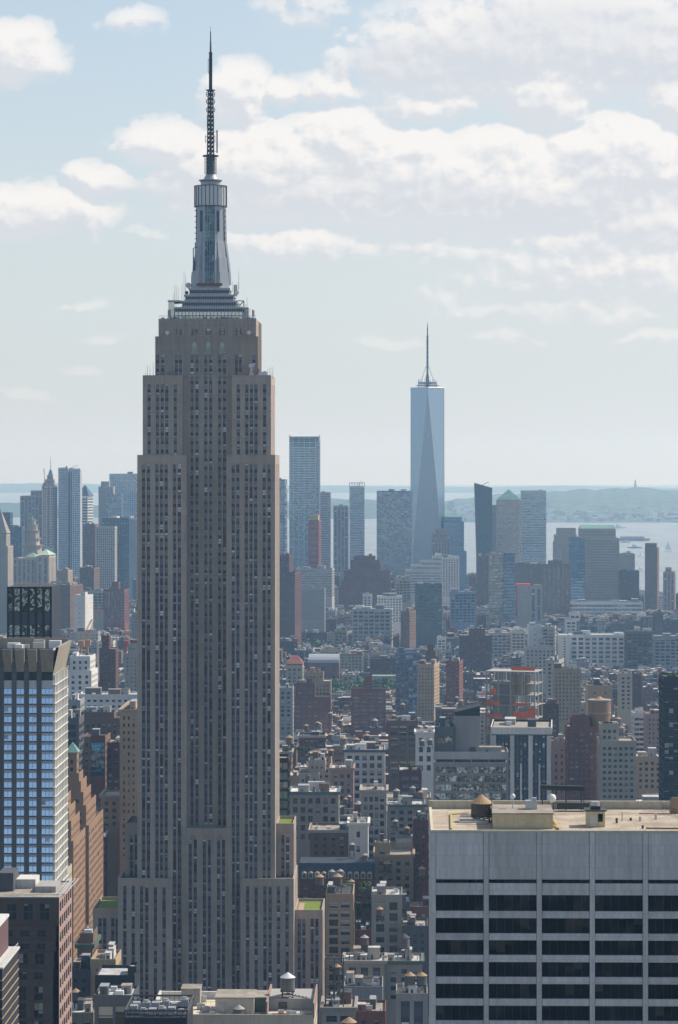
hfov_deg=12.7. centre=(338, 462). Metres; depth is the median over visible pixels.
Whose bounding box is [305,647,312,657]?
office block
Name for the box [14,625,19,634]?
window
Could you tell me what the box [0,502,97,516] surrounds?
island hills
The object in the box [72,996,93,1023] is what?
building
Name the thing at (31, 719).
window
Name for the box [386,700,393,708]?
loft building
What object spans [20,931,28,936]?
window
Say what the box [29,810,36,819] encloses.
window
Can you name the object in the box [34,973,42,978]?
window
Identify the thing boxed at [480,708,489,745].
tenement
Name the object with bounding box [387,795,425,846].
office building
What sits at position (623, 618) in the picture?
loft building
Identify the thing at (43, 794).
window
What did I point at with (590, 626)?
loft building
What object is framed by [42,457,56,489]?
spired tower
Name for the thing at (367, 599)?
white building
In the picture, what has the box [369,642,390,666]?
loft building
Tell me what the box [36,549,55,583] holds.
civic wing
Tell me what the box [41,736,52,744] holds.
window
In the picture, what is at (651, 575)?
brick tower
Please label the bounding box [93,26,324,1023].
skyscraper
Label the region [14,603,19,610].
window
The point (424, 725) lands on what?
office block
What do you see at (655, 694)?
apartment house
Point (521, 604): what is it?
construction tower
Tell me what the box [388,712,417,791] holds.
loft building
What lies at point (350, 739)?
office block
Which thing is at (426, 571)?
terraced building
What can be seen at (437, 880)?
window
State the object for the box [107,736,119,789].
loft building
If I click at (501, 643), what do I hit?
loft building
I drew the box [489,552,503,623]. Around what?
mirror tower
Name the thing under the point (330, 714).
water tank
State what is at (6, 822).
window
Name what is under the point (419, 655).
loft building
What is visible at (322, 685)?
apartment block
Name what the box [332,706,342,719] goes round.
tenement
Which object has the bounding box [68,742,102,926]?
brick tower
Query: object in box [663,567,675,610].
stone tower
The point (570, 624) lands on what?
white building
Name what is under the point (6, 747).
window
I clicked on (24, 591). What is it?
window
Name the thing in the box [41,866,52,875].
window
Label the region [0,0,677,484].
sky
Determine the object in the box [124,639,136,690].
apartment block
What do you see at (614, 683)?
office block
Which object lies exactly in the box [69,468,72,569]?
wavy core
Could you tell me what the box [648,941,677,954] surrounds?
window
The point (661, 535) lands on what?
water
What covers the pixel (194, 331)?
window
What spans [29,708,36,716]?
window
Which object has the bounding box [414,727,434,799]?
white building
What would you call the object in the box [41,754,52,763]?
window
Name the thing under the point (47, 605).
window
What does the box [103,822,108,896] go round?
brick building
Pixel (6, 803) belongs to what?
window
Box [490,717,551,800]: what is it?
office tower
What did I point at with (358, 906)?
tree
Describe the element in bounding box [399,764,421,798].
brick building
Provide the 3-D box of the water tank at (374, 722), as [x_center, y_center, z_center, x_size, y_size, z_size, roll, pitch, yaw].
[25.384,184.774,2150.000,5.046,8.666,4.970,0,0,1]
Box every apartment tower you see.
[68,652,97,699]
[333,504,348,586]
[529,584,541,625]
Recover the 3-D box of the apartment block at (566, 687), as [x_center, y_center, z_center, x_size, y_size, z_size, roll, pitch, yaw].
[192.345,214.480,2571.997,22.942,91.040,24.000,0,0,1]
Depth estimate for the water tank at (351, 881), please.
1438.94 m
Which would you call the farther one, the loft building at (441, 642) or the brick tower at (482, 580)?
the brick tower at (482, 580)
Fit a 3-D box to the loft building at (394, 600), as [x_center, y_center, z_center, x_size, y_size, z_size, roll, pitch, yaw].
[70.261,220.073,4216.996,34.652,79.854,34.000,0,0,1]
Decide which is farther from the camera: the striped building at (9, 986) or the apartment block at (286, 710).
the apartment block at (286, 710)
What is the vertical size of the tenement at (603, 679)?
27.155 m
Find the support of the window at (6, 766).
in the residential tower at (33, 756)
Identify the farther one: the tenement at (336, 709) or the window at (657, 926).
the tenement at (336, 709)
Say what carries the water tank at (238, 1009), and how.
on the rooftop building at (219, 1005)
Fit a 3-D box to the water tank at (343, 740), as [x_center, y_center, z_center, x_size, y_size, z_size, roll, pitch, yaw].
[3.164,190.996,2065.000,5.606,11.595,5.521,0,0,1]
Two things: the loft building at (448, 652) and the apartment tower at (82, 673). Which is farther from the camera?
the loft building at (448, 652)
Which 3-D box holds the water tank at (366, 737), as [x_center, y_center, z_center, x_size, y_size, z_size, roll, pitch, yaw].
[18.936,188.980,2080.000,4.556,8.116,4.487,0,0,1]
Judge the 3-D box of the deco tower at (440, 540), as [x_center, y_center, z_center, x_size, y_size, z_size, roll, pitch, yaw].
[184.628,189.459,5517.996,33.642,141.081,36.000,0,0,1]
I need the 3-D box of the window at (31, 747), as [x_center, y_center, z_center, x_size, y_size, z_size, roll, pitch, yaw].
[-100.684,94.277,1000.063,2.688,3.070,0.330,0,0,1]
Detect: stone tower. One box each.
[551,732,564,800]
[578,525,618,599]
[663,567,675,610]
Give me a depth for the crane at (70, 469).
5998.97 m
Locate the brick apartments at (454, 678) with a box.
[446,656,462,703]
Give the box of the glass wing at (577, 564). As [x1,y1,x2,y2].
[569,537,584,599]
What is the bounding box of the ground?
[0,590,644,1023]
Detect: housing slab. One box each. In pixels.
[515,562,541,585]
[541,559,569,615]
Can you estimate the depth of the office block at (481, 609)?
4486.62 m
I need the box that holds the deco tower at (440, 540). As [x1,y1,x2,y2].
[431,528,449,559]
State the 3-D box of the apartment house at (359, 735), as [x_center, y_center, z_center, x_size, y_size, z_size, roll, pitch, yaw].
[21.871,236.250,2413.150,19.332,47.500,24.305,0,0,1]
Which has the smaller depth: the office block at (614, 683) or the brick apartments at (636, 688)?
the brick apartments at (636, 688)
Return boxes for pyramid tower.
[82,485,93,566]
[496,489,520,562]
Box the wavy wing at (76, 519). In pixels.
[72,468,81,576]
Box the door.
[589,815,595,826]
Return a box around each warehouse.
[83,588,102,631]
[558,633,569,665]
[568,630,623,669]
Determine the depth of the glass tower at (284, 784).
1345.10 m
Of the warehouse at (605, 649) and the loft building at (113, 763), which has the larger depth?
the warehouse at (605, 649)
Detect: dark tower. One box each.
[0,512,12,533]
[5,524,24,557]
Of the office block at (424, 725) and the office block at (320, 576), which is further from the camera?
the office block at (320, 576)
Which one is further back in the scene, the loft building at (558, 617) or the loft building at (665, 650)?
the loft building at (558, 617)
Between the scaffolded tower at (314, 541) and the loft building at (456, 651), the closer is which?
the loft building at (456, 651)
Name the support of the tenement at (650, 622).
on the ground
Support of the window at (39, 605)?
in the glass tower at (33, 610)
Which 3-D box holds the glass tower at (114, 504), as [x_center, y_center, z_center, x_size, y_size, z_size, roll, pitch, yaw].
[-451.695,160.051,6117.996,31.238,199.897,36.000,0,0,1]
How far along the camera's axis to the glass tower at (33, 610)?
1160.10 m
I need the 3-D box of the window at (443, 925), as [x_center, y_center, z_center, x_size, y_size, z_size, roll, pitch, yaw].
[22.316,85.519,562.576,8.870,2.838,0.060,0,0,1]
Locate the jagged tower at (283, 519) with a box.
[279,478,288,571]
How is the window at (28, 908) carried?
in the granite tower at (37, 909)
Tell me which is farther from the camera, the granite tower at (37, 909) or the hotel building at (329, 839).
the hotel building at (329, 839)
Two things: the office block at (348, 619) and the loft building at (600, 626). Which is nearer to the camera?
the loft building at (600, 626)
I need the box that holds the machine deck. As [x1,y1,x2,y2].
[124,994,193,1023]
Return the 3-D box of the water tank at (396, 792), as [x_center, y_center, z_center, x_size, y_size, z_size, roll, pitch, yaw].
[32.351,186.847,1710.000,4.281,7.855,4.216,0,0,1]
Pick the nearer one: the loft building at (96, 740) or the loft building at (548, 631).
the loft building at (96, 740)
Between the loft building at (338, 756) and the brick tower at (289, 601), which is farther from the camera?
the brick tower at (289, 601)
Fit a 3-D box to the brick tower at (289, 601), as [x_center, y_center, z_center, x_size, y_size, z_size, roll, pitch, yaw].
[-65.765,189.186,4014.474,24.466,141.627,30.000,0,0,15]
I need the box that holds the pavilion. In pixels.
[372,674,395,685]
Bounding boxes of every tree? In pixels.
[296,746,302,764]
[306,746,313,756]
[312,640,320,646]
[329,677,338,687]
[332,679,344,687]
[339,679,352,685]
[354,677,363,682]
[354,900,364,936]
[358,886,365,901]
[359,880,371,914]
[363,902,370,927]
[385,680,393,686]
[405,761,414,768]
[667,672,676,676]
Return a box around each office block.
[57,567,72,583]
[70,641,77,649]
[80,565,99,589]
[91,639,96,651]
[105,628,113,634]
[279,666,285,683]
[279,675,285,684]
[280,636,298,648]
[296,566,333,609]
[297,731,326,764]
[301,630,306,641]
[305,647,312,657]
[306,629,326,645]
[329,730,340,744]
[334,587,338,607]
[340,713,350,719]
[341,735,353,743]
[342,670,353,681]
[346,611,351,630]
[372,648,384,656]
[375,741,387,753]
[387,788,430,831]
[418,723,429,728]
[422,652,437,661]
[439,669,443,684]
[442,555,458,604]
[442,628,449,645]
[463,668,473,688]
[467,697,489,707]
[473,676,492,699]
[477,606,486,613]
[489,622,503,629]
[500,655,510,666]
[510,653,521,674]
[581,687,585,700]
[594,664,605,671]
[599,613,608,624]
[607,681,616,686]
[608,669,616,680]
[612,685,616,706]
[619,551,634,569]
[633,617,640,629]
[639,594,643,611]
[648,670,658,676]
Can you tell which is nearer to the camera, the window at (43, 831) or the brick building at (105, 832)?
the window at (43, 831)
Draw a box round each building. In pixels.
[0,914,19,1023]
[13,514,43,584]
[68,693,84,714]
[68,709,83,775]
[68,790,84,962]
[68,864,71,880]
[72,953,90,996]
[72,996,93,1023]
[74,591,92,630]
[75,924,100,957]
[81,706,119,737]
[84,728,109,808]
[91,941,120,998]
[94,983,138,1023]
[95,962,139,999]
[97,638,114,677]
[99,790,119,896]
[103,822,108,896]
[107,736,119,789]
[118,699,136,873]
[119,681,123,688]
[155,984,316,1023]
[279,745,293,771]
[286,655,303,695]
[290,781,340,897]
[294,645,305,661]
[294,729,311,742]
[298,752,325,783]
[299,857,374,954]
[301,585,324,631]
[308,821,348,856]
[314,646,336,651]
[320,988,357,1023]
[324,745,343,762]
[326,881,353,995]
[329,759,355,807]
[332,720,341,727]
[332,728,350,735]
[333,696,350,708]
[334,627,346,646]
[340,805,360,822]
[342,945,386,999]
[343,741,386,802]
[344,971,382,999]
[347,811,369,856]
[351,648,368,654]
[352,605,392,646]
[354,920,370,951]
[355,995,385,1023]
[359,781,388,856]
[361,735,387,744]
[363,593,371,605]
[363,654,368,671]
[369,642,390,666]
[371,881,401,999]
[373,833,414,898]
[374,634,382,642]
[377,593,401,646]
[385,947,424,1023]
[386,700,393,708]
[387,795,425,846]
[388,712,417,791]
[396,982,427,1023]
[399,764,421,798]
[402,911,427,988]
[406,553,458,605]
[413,810,427,898]
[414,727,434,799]
[417,651,421,663]
[433,756,506,799]
[437,635,445,655]
[441,703,463,722]
[445,647,451,658]
[450,588,475,632]
[453,646,458,656]
[481,667,542,745]
[485,627,502,633]
[488,629,510,664]
[498,660,509,668]
[510,627,524,653]
[527,622,540,645]
[541,623,555,654]
[553,615,568,619]
[564,612,579,632]
[570,598,642,615]
[579,622,595,632]
[580,614,585,623]
[585,617,595,623]
[596,619,605,632]
[609,621,627,632]
[617,668,631,732]
[619,614,628,621]
[624,627,653,668]
[652,633,677,670]
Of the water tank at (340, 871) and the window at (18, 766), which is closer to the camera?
the window at (18, 766)
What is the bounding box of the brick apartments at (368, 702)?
[351,676,385,735]
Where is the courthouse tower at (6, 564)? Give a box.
[0,509,12,630]
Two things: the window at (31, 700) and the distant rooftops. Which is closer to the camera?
the window at (31, 700)
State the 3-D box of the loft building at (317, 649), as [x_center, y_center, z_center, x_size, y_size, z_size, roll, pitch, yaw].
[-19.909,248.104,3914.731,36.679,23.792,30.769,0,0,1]
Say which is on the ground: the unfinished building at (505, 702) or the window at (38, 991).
the unfinished building at (505, 702)
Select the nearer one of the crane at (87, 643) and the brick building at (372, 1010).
the brick building at (372, 1010)
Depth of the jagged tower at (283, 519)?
4700.18 m
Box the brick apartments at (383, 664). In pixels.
[370,654,395,675]
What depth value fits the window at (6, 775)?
1000.16 m
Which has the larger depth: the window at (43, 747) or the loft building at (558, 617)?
the loft building at (558, 617)
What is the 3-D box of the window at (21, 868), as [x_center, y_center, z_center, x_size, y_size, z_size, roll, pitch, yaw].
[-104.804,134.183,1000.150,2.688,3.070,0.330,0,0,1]
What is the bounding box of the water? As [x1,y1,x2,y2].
[0,485,677,593]
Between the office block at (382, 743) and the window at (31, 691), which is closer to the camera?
the window at (31, 691)
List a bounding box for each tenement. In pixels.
[117,637,128,653]
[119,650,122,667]
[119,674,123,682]
[132,577,136,600]
[288,742,298,769]
[290,770,298,785]
[308,748,333,785]
[323,646,341,653]
[325,608,335,617]
[325,617,336,631]
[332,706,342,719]
[334,574,339,587]
[335,613,345,623]
[337,605,353,611]
[337,608,343,614]
[342,719,350,731]
[359,671,369,678]
[382,635,390,644]
[385,754,387,772]
[402,889,409,917]
[410,896,428,1005]
[429,724,434,746]
[434,648,442,660]
[434,702,455,722]
[446,636,458,647]
[454,631,468,645]
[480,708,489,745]
[513,650,523,666]
[556,639,557,653]
[600,676,609,682]
[624,612,636,618]
[636,793,658,800]
[641,615,652,629]
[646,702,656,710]
[652,609,663,633]
[665,612,676,619]
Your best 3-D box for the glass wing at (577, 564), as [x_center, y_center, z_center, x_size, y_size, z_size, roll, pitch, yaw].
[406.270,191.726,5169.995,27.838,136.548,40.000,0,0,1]
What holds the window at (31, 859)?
in the residential tower at (33, 756)
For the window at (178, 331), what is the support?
in the skyscraper at (207, 898)
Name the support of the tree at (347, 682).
on the ground
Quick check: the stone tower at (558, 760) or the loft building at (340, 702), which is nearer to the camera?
the stone tower at (558, 760)
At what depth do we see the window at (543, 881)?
562.14 m
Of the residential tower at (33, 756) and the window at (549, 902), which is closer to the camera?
the window at (549, 902)
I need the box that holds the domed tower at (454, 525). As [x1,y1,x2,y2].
[444,513,466,590]
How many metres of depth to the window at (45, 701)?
999.92 m
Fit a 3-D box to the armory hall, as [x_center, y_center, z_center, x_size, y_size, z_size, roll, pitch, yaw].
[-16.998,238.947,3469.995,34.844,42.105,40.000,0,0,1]
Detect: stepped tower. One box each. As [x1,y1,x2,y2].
[98,481,114,525]
[553,528,576,563]
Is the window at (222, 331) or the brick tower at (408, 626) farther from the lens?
the brick tower at (408, 626)
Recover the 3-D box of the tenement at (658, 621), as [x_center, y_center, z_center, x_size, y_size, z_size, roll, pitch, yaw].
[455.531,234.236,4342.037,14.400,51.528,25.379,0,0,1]
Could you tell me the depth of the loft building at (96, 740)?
1749.62 m
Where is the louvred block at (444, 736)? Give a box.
[435,717,454,751]
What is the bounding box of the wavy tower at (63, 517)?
[58,466,68,569]
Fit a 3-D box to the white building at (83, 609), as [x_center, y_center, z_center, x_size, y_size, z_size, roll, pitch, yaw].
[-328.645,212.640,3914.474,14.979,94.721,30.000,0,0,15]
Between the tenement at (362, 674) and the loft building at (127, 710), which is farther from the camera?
the tenement at (362, 674)
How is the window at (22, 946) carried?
in the granite tower at (37, 909)
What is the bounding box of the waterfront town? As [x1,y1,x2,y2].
[446,501,677,521]
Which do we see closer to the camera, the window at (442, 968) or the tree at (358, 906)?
the window at (442, 968)
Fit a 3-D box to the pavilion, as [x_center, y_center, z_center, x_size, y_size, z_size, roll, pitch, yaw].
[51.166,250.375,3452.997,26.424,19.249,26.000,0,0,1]
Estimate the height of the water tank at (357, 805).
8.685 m
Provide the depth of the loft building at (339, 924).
1400.13 m
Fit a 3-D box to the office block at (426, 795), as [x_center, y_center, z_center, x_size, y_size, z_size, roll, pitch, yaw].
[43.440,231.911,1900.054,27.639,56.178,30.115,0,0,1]
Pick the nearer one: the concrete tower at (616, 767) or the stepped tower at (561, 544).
the concrete tower at (616, 767)
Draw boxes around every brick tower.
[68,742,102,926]
[83,523,98,566]
[279,552,300,648]
[341,554,391,606]
[401,608,415,647]
[477,554,488,606]
[565,696,610,800]
[645,543,658,610]
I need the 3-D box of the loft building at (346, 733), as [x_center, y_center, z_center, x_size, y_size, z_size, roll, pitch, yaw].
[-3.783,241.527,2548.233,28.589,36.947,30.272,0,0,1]
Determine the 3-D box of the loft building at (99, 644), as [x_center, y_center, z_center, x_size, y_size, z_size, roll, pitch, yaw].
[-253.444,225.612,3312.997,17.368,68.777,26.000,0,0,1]
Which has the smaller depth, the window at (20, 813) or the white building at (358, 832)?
the window at (20, 813)
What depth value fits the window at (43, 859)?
999.92 m
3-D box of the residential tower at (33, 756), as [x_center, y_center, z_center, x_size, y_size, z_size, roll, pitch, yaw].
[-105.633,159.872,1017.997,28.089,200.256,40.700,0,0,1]
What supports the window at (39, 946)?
in the granite tower at (37, 909)
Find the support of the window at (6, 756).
in the residential tower at (33, 756)
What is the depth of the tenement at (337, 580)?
5561.41 m
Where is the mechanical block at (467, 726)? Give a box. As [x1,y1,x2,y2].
[454,703,479,751]
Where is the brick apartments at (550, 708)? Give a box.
[539,698,558,736]
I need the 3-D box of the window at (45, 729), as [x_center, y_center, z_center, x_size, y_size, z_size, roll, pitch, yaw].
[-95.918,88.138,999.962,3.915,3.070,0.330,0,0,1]
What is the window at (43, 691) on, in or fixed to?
in the residential tower at (33, 756)
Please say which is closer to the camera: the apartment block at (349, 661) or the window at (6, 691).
the window at (6, 691)
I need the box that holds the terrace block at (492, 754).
[434,746,508,799]
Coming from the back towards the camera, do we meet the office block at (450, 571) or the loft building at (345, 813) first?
the office block at (450, 571)
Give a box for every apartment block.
[61,582,82,630]
[79,687,136,713]
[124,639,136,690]
[131,608,136,639]
[279,683,293,741]
[304,667,330,693]
[339,649,363,671]
[395,576,410,610]
[417,659,438,720]
[425,645,435,661]
[524,635,554,709]
[546,654,563,700]
[552,663,580,736]
[631,706,642,751]
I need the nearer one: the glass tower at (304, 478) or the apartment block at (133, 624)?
the apartment block at (133, 624)
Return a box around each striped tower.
[20,490,43,550]
[521,490,545,563]
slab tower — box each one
[96,526,116,588]
[102,516,136,600]
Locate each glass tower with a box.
[7,581,60,637]
[106,493,122,517]
[279,754,289,815]
[289,435,319,570]
[320,491,330,567]
[349,481,364,568]
[377,489,412,575]
[396,647,416,716]
[415,582,441,648]
[503,551,514,622]
[659,672,677,800]
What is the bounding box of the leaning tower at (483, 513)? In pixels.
[474,483,491,575]
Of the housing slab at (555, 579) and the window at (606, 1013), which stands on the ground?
the housing slab at (555, 579)
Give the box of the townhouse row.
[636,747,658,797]
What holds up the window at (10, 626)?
in the glass tower at (33, 610)
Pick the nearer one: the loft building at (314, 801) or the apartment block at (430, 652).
the loft building at (314, 801)
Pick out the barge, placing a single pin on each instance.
(633, 538)
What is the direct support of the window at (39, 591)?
in the glass tower at (33, 610)
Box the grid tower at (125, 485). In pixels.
[109,472,136,516]
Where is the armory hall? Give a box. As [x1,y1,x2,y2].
[308,654,339,687]
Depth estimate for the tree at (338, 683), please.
3381.98 m
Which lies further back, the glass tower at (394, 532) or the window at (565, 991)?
the glass tower at (394, 532)
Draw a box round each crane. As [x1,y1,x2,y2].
[69,465,77,569]
[78,619,92,653]
[84,605,100,652]
[123,621,128,652]
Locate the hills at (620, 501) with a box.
[445,487,677,522]
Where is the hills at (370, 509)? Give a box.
[287,498,455,518]
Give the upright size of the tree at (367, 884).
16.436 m
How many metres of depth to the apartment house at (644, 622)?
4330.27 m
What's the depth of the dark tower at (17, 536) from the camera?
5500.24 m
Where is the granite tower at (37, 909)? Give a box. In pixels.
[0,867,78,1023]
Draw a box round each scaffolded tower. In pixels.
[43,486,56,578]
[308,515,320,567]
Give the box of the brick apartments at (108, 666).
[99,632,118,690]
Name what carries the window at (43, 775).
in the residential tower at (33, 756)
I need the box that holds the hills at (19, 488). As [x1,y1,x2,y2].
[0,483,677,492]
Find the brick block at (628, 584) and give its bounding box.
[619,569,638,599]
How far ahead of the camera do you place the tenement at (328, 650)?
3734.16 m
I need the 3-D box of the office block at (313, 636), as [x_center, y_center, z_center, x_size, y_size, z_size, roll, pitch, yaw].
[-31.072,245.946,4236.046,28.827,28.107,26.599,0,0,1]
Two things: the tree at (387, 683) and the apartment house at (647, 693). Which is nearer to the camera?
the apartment house at (647, 693)
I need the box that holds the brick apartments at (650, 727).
[643,709,658,752]
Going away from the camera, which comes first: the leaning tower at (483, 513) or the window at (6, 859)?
the window at (6, 859)
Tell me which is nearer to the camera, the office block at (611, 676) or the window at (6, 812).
the window at (6, 812)
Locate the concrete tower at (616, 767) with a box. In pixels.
[597,718,635,800]
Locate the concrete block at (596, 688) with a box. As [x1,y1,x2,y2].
[586,678,611,717]
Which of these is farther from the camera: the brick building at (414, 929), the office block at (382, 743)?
the office block at (382, 743)
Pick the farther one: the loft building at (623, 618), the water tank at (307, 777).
the loft building at (623, 618)
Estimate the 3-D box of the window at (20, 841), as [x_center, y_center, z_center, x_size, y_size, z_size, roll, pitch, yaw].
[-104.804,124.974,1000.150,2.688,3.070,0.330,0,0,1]
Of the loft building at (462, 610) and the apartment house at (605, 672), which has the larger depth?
the loft building at (462, 610)
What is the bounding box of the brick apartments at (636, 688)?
[630,670,641,708]
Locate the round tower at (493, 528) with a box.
[492,505,495,553]
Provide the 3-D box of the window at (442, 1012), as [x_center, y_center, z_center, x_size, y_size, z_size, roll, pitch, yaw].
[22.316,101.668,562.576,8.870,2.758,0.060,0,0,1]
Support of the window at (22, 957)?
in the granite tower at (37, 909)
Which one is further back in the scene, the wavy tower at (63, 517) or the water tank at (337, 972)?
the wavy tower at (63, 517)
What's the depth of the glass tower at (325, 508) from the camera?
5900.09 m
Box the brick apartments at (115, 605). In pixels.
[103,582,128,630]
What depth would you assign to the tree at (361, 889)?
1439.89 m
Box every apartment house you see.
[61,629,73,640]
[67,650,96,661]
[74,627,99,641]
[281,638,297,654]
[327,632,333,645]
[331,692,342,698]
[338,587,340,604]
[354,642,364,649]
[354,731,378,742]
[386,706,395,716]
[393,633,398,649]
[396,832,428,895]
[439,685,444,703]
[463,686,473,705]
[469,575,476,605]
[477,612,486,628]
[548,618,557,628]
[556,620,579,632]
[570,657,589,668]
[581,670,590,678]
[591,669,602,677]
[601,668,612,677]
[627,616,632,629]
[640,615,648,629]
[642,674,657,682]
[642,683,652,710]
[653,688,658,702]
[659,597,662,610]
[663,617,677,633]
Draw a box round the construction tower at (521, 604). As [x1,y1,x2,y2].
[515,583,529,628]
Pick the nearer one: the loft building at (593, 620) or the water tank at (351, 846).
the water tank at (351, 846)
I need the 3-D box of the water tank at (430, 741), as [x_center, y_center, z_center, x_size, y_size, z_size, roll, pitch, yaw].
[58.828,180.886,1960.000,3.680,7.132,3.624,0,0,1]
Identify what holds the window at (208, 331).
in the skyscraper at (207, 898)
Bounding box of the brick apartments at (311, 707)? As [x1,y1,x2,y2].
[294,678,331,733]
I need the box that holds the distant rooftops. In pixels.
[0,572,677,783]
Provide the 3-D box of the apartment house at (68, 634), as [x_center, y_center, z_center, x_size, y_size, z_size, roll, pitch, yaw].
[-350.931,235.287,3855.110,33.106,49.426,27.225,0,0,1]
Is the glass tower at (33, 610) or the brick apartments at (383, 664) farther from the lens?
the brick apartments at (383, 664)
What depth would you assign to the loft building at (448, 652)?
3734.05 m
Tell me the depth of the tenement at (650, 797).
1802.44 m
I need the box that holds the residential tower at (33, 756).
[0,638,71,880]
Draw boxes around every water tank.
[72,988,80,1002]
[233,1005,244,1013]
[269,972,309,998]
[285,735,292,744]
[305,774,310,783]
[315,873,323,890]
[316,722,321,735]
[327,732,333,744]
[328,712,332,721]
[328,749,333,759]
[328,869,334,880]
[332,964,341,997]
[333,873,342,893]
[337,869,343,887]
[340,736,346,745]
[341,1017,356,1023]
[343,797,347,808]
[346,795,351,805]
[348,879,354,887]
[349,843,354,858]
[353,737,358,743]
[354,801,360,814]
[360,934,368,959]
[362,853,367,860]
[363,733,369,740]
[371,718,377,730]
[376,906,382,922]
[383,860,391,876]
[386,691,390,698]
[392,819,397,831]
[393,788,399,800]
[398,933,409,954]
[400,703,404,712]
[404,826,409,835]
[404,972,415,987]
[409,786,415,797]
[416,972,426,992]
[417,790,422,798]
[418,866,425,881]
[419,739,424,745]
[428,738,432,748]
[459,699,463,705]
[470,794,492,821]
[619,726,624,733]
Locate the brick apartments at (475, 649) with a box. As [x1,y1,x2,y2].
[459,625,491,672]
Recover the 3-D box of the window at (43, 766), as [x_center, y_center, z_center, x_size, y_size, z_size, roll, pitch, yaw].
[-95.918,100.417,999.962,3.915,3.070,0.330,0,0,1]
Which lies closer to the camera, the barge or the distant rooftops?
the distant rooftops
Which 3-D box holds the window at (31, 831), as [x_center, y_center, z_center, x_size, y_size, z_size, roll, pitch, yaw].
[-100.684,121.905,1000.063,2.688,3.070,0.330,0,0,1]
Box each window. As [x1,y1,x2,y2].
[4,689,11,697]
[4,698,11,707]
[4,708,11,716]
[4,717,11,725]
[4,726,11,735]
[4,736,11,744]
[4,745,11,753]
[4,754,11,763]
[4,764,11,772]
[4,773,11,781]
[4,782,11,791]
[4,792,11,800]
[4,801,11,809]
[4,810,11,819]
[4,820,11,828]
[4,829,11,837]
[4,838,11,847]
[4,847,11,856]
[4,857,11,865]
[7,904,15,919]
[9,589,11,602]
[9,625,11,634]
[14,589,19,602]
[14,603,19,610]
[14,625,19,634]
[16,689,23,697]
[16,698,23,707]
[16,708,23,716]
[16,717,23,725]
[16,726,23,735]
[16,736,23,744]
[16,745,23,753]
[16,754,23,763]
[16,764,23,772]
[16,773,23,781]
[16,782,23,791]
[16,792,23,800]
[16,801,23,809]
[16,810,23,819]
[16,820,23,828]
[16,829,23,837]
[16,838,23,847]
[16,848,23,856]
[16,857,23,865]
[16,866,23,874]
[18,972,26,978]
[18,987,25,999]
[18,1003,25,1017]
[19,954,26,964]
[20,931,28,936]
[20,944,28,948]
[22,589,26,602]
[22,603,26,610]
[22,625,26,634]
[24,904,32,919]
[29,689,36,697]
[29,698,36,707]
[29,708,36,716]
[29,717,36,725]
[29,726,36,735]
[29,736,36,744]
[29,745,36,753]
[29,754,36,763]
[29,764,36,772]
[29,773,36,781]
[29,782,36,791]
[29,792,36,800]
[29,801,36,809]
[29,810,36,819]
[29,820,36,828]
[29,829,36,837]
[29,838,36,847]
[29,848,36,856]
[29,857,36,865]
[29,866,36,874]
[30,589,34,602]
[30,603,34,610]
[30,625,34,634]
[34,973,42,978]
[34,987,42,999]
[34,1003,42,1018]
[35,954,43,964]
[37,589,41,602]
[37,603,41,610]
[37,625,41,634]
[37,931,45,936]
[37,944,45,948]
[40,904,48,919]
[41,689,52,697]
[41,698,52,707]
[41,708,52,716]
[41,717,52,725]
[41,726,52,735]
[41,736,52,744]
[41,745,52,753]
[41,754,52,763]
[41,764,52,772]
[41,773,52,781]
[41,782,52,791]
[41,792,52,800]
[41,801,52,809]
[41,810,52,819]
[41,820,52,828]
[41,829,52,837]
[41,838,52,847]
[41,848,52,856]
[41,857,52,865]
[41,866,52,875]
[41,876,52,879]
[45,589,49,602]
[45,603,49,610]
[45,625,49,634]
[176,329,180,334]
[192,329,196,334]
[206,329,210,334]
[220,329,224,334]
[236,329,240,334]
[436,879,483,882]
[436,894,483,910]
[436,918,483,932]
[436,940,483,954]
[436,961,483,975]
[436,983,483,997]
[436,1005,483,1019]
[489,879,536,882]
[489,895,536,910]
[489,918,536,932]
[489,940,536,954]
[489,962,536,976]
[489,983,536,997]
[489,1005,536,1019]
[542,880,589,882]
[542,895,589,910]
[542,918,589,932]
[542,940,589,954]
[542,962,589,976]
[542,984,589,998]
[542,1006,589,1019]
[595,880,642,882]
[595,895,642,910]
[595,918,642,932]
[595,941,642,954]
[595,962,642,976]
[595,984,642,998]
[595,1006,642,1020]
[598,814,602,821]
[648,880,677,882]
[648,895,677,910]
[648,919,677,933]
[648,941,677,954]
[648,963,677,976]
[648,984,677,998]
[648,1006,677,1020]
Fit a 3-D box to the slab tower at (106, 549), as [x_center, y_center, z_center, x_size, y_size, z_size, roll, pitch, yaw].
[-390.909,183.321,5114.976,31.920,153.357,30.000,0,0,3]
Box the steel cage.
[325,955,343,1006]
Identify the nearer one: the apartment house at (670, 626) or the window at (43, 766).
the window at (43, 766)
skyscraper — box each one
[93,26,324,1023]
[411,322,444,563]
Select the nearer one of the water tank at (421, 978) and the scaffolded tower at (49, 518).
the water tank at (421, 978)
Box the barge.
[619,536,649,540]
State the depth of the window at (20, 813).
1000.16 m
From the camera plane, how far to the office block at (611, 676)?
3347.47 m
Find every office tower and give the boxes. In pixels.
[429,780,677,1023]
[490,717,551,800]
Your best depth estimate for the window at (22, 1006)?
848.62 m
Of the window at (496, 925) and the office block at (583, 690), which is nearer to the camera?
the window at (496, 925)

